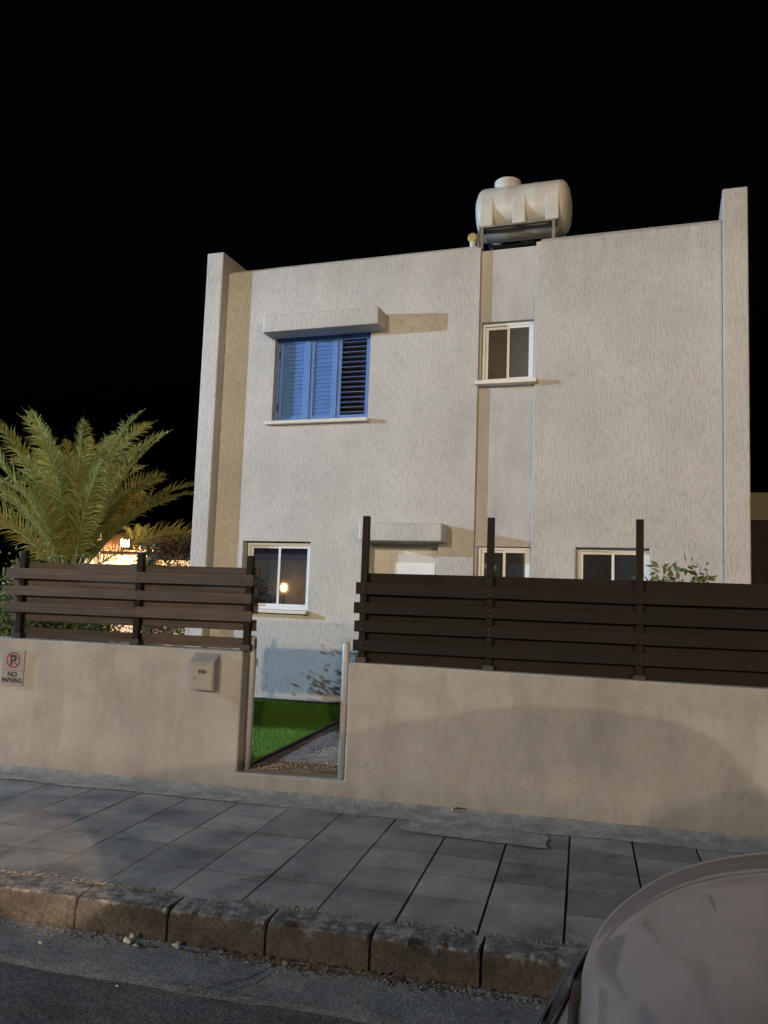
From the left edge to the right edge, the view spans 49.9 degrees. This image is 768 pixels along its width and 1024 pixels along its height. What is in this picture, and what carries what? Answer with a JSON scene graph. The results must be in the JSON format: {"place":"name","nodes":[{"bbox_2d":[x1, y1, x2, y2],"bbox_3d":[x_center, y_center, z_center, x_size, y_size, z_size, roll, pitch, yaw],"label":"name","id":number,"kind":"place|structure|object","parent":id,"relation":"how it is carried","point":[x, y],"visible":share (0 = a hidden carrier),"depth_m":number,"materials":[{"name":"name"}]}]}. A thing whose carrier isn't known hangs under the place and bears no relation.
{"place":"outdoors","nodes":[
{"label":"outdoors","id":0,"kind":"place"},
{"bbox_2d":[0,961,367,1023],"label":"road","id":1,"kind":"structure","parent":0,"point":[28,995],"depth_m":3.30,"materials":[{"name":"grey asphalt"}]},
{"bbox_2d":[159,982,269,1000],"bbox_3d":[-0.715,1.968,3.400,0.557,0.001,0.044,1,-6,14],"label":"road crack","id":2,"kind":"object","parent":1,"relation":"on","point":[215,988],"visible":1,"depth_m":3.40,"materials":[{"name":"black asphalt"}]},
{"bbox_2d":[0,918,548,1023],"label":"gutter","id":3,"kind":"object","parent":1,"relation":"on","point":[335,992],"visible":0.92,"depth_m":3.51,"materials":[{"name":"concrete"}]},
{"bbox_2d":[123,936,132,942],"bbox_3d":[-1.183,1.976,3.814,0.043,0.030,0.027,1,-6,14],"label":"stone chip","id":4,"kind":"object","parent":3,"relation":"on","point":[127,939],"visible":1,"depth_m":3.81,"materials":[{"name":"beige stone"}]},
{"bbox_2d":[172,941,178,948],"bbox_3d":[-0.954,1.986,3.782,0.032,0.032,0.031,1,-6,14],"label":"stone chip","id":5,"kind":"object","parent":3,"relation":"on","point":[175,945],"visible":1,"depth_m":3.77,"materials":[{"name":"beige stone"}]},
{"bbox_2d":[190,965,274,991],"bbox_3d":[-0.620,1.980,3.491,0.422,0.001,0.049,7,-7,-40],"label":"road crack","id":6,"kind":"object","parent":3,"relation":"on","point":[255,974],"visible":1,"depth_m":3.48,"materials":[{"name":"black asphalt"}]},
{"bbox_2d":[37,922,546,1000],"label":"leaf litter","id":7,"kind":"object","parent":3,"relation":"on","point":[326,968],"visible":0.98,"depth_m":3.62,"materials":[{"name":"brown plant"}]},
{"bbox_2d":[1,869,584,1007],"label":"grit","id":8,"kind":"object","parent":3,"relation":"on","point":[307,909],"visible":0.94,"depth_m":3.78,"materials":[{"name":"gravel"}]},
{"bbox_2d":[537,852,767,1023],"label":"parked car","id":9,"kind":"object","parent":1,"relation":"on","point":[687,944],"visible":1,"depth_m":1.50,"materials":[{"name":"paint"}]},
{"bbox_2d":[251,724,339,774],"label":"path","id":10,"kind":"structure","parent":0,"point":[293,754],"depth_m":6.79,"materials":[{"name":"concrete"}]},
{"bbox_2d":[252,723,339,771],"bbox_3d":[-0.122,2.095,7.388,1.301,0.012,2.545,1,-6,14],"label":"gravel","id":11,"kind":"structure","parent":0,"point":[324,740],"depth_m":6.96,"materials":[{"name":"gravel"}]},
{"bbox_2d":[0,778,741,949],"bbox_3d":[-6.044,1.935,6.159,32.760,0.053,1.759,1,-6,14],"label":"pavement","id":12,"kind":"structure","parent":0,"point":[334,850],"depth_m":4.64,"materials":[{"name":"concrete"}]},
{"bbox_2d":[0,764,767,853],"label":"mortar strip","id":13,"kind":"object","parent":12,"relation":"on","point":[622,832],"visible":1,"depth_m":5.70,"materials":[{"name":"grey concrete"}]},
{"bbox_2d":[400,819,548,847],"bbox_3d":[0.581,2.049,5.279,0.969,0.004,0.353,0,-6,21],"label":"concrete patch","id":14,"kind":"object","parent":12,"relation":"on","point":[500,835],"visible":1,"depth_m":5.26,"materials":[{"name":"grey concrete"}]},
{"bbox_2d":[0,0,767,583],"label":"sky","id":15,"kind":"structure","parent":0,"point":[141,141],"materials":[{"name":"black"}]},
{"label":"garden ground","id":16,"kind":"structure","parent":0,"visible":0},
{"bbox_2d":[0,406,194,623],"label":"palm tree","id":17,"kind":"object","parent":16,"relation":"on","point":[75,512],"visible":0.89,"depth_m":13.53,"materials":[{"name":"green plant"}]},
{"bbox_2d":[118,524,153,538],"bbox_3d":[-6.262,1.810,21.159,1.301,3.072,1.514,5,-6,-26],"label":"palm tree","id":18,"kind":"object","parent":16,"relation":"on","point":[133,532],"visible":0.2,"depth_m":21.15,"materials":[{"name":"green plant"}]},
{"bbox_2d":[118,531,189,644],"bbox_3d":[-4.218,1.588,15.675,1.421,2.478,1.741,7,-8,-43],"label":"shrub","id":19,"kind":"object","parent":16,"relation":"on","point":[144,629],"visible":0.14,"depth_m":15.72,"materials":[{"name":"green plant"}]},
{"bbox_2d":[151,526,190,645],"bbox_3d":[-3.377,1.505,14.682,1.502,2.502,1.273,7,-8,-40],"label":"shrub","id":20,"kind":"object","parent":16,"relation":"on","point":[170,564],"visible":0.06,"depth_m":14.68,"materials":[{"name":"green plant"}]},
{"bbox_2d":[251,697,339,766],"bbox_3d":[-3.034,2.133,8.709,5.028,0.078,3.640,1,-6,14],"label":"lawn edging","id":21,"kind":"object","parent":16,"relation":"on","point":[279,750],"visible":0.11,"depth_m":7.72,"materials":[{"name":"grey concrete"}]},
{"bbox_2d":[251,698,339,761],"bbox_3d":[-3.053,2.145,8.691,5.000,0.050,3.580,1,-6,14],"label":"lawn base","id":22,"kind":"object","parent":16,"relation":"on","point":[279,727],"depth_m":8.30,"materials":[{"name":"green plant"}]},
{"bbox_2d":[0,538,116,641],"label":"shrub","id":23,"kind":"object","parent":22,"relation":"on","point":[5,618],"visible":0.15,"depth_m":8.86,"materials":[{"name":"green plant"}]},
{"bbox_2d":[53,553,128,642],"bbox_3d":[-3.473,1.380,9.780,1.215,1.771,0.960,1,-6,14],"label":"shrub","id":24,"kind":"object","parent":22,"relation":"on","point":[104,625],"visible":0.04,"depth_m":9.63,"materials":[{"name":"green plant"}]},
{"bbox_2d":[185,187,750,702],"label":"house","id":25,"kind":"structure","parent":16,"relation":"on","point":[569,407],"depth_m":9.95,"materials":[{"name":"paint"}]},
{"bbox_2d":[248,543,310,613],"bbox_3d":[-1.395,0.840,10.569,1.015,0.895,0.265,0,-6,19],"label":"window","id":26,"kind":"structure","parent":25,"relation":"in","point":[283,584],"depth_m":10.62,"materials":[{"name":"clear glass"}]},
{"bbox_2d":[264,332,370,425],"bbox_3d":[-0.816,-1.728,10.681,1.425,1.215,0.300,0,-6,19],"label":"window","id":27,"kind":"structure","parent":25,"relation":"in","point":[321,379],"depth_m":10.72,"materials":[{"name":"blue paint"}]},
{"bbox_2d":[373,544,437,574],"bbox_3d":[0.250,1.424,10.066,0.868,2.068,0.072,0,-6,19],"label":"door","id":28,"kind":"structure","parent":25,"relation":"in","point":[388,558],"depth_m":10.13,"materials":[{"name":"paint"}]},
{"bbox_2d":[478,547,529,577],"bbox_3d":[1.414,0.853,9.715,0.625,0.876,0.070,0,-6,19],"label":"window","id":29,"kind":"structure","parent":25,"relation":"in","point":[508,561],"depth_m":9.71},
{"bbox_2d":[475,321,536,386],"bbox_3d":[1.484,-1.905,9.886,0.730,0.800,0.285,0,-6,19],"label":"window","id":30,"kind":"structure","parent":25,"relation":"in","point":[507,349],"depth_m":9.97,"materials":[{"name":"clear glass"}]},
{"bbox_2d":[479,218,560,250],"bbox_3d":[1.804,-3.264,10.835,1.000,0.835,0.696,0,-6,19],"label":"tank stand","id":31,"kind":"object","parent":25,"relation":"on","point":[483,232],"visible":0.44,"depth_m":10.67,"materials":[{"name":"metal"}]},
{"bbox_2d":[476,176,571,246],"bbox_3d":[1.833,-3.639,10.856,1.240,1.558,0.744,0,-6,19],"label":"water tank","id":32,"kind":"object","parent":31,"relation":"on","point":[507,199],"visible":0.91,"depth_m":10.64,"materials":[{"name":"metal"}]},
{"bbox_2d":[577,548,649,580],"bbox_3d":[2.586,0.854,9.318,0.796,0.876,0.070,0,-6,19],"label":"window","id":33,"kind":"structure","parent":25,"relation":"in","point":[592,563],"depth_m":9.36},
{"bbox_2d":[630,560,685,581],"bbox_3d":[2.337,1.287,6.866,0.549,1.775,0.582,1,-6,14],"label":"shrub","id":34,"kind":"object","parent":16,"relation":"on","point":[670,574],"visible":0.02,"depth_m":7.03,"materials":[{"name":"green plant"}]},
{"bbox_2d":[684,553,715,582],"bbox_3d":[2.672,1.265,6.948,0.540,1.860,0.622,1,-6,14],"label":"shrub","id":35,"kind":"object","parent":16,"relation":"on","point":[700,578],"visible":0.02,"depth_m":6.94,"materials":[{"name":"green plant"}]},
{"label":"ground","id":36,"kind":"structure","parent":0,"visible":0},
{"bbox_2d":[80,529,191,645],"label":"neighbour house","id":37,"kind":"structure","parent":36,"relation":"on","point":[162,547],"depth_m":20.33,"materials":[{"name":"paint"}]},
{"bbox_2d":[121,539,131,545],"bbox_3d":[-6.114,0.766,19.811,0.220,0.190,0.410,1,-6,14],"label":"wall lamp","id":38,"kind":"object","parent":37,"relation":"attached to","point":[129,541],"visible":0.4,"depth_m":19.62,"materials":[{"name":"metal"}]},
{"bbox_2d":[0,872,585,998],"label":"kerb","id":39,"kind":"structure","parent":36,"relation":"on","point":[504,965],"depth_m":3.73,"materials":[{"name":"concrete"}]},
{"bbox_2d":[0,636,767,837],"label":"garden wall","id":40,"kind":"structure","parent":36,"relation":"on","point":[688,756],"depth_m":5.79,"materials":[{"name":"paint"}]},
{"bbox_2d":[1,649,25,685],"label":"parking sign","id":41,"kind":"object","parent":40,"relation":"attached to","point":[13,665],"visible":1,"depth_m":6.64,"materials":[{"name":"white metal"}]},
{"bbox_2d":[3,550,259,650],"bbox_3d":[-2.048,0.686,6.567,2.207,0.722,0.096,1,-6,14],"label":"slat fence","id":42,"kind":"object","parent":40,"relation":"on","point":[138,595],"visible":0.99,"depth_m":6.54,"materials":[{"name":"brown wood"}]},
{"bbox_2d":[190,652,219,690],"bbox_3d":[-1.353,1.202,6.211,0.194,0.272,0.096,1,-6,14],"label":"mailbox","id":43,"kind":"object","parent":40,"relation":"attached to","point":[204,671],"visible":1,"depth_m":6.18,"materials":[{"name":"metal"}]},
{"bbox_2d":[191,665,211,688],"bbox_3d":[-1.364,1.235,6.170,0.164,0.173,0.004,1,-6,14],"label":"mailbox door","id":44,"kind":"structure","parent":43,"relation":"in","point":[201,681],"depth_m":6.17,"materials":[{"name":"metal"}]},
{"bbox_2d":[243,636,257,769],"bbox_3d":[-1.013,1.448,6.286,0.067,1.000,0.056,1,-6,14],"label":"gate post","id":45,"kind":"object","parent":40,"relation":"on","point":[253,664],"visible":1,"depth_m":6.26,"materials":[{"name":"white metal"}]},
{"bbox_2d":[337,642,349,779],"bbox_3d":[-0.297,1.450,6.024,0.067,0.995,0.056,1,-6,14],"label":"gate post","id":46,"kind":"object","parent":40,"relation":"on","point":[343,706],"visible":1,"depth_m":6.00,"materials":[{"name":"white metal"}]},
{"bbox_2d":[353,516,767,686],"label":"slat fence","id":47,"kind":"object","parent":40,"relation":"on","point":[639,628],"visible":0.95,"depth_m":5.74,"materials":[{"name":"brown wood"}]},
{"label":"field","id":48,"kind":"structure","parent":0,"visible":0},
{"bbox_2d":[750,492,767,584],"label":"neighbour house","id":49,"kind":"structure","parent":48,"relation":"on","point":[759,536],"depth_m":17.60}
]}

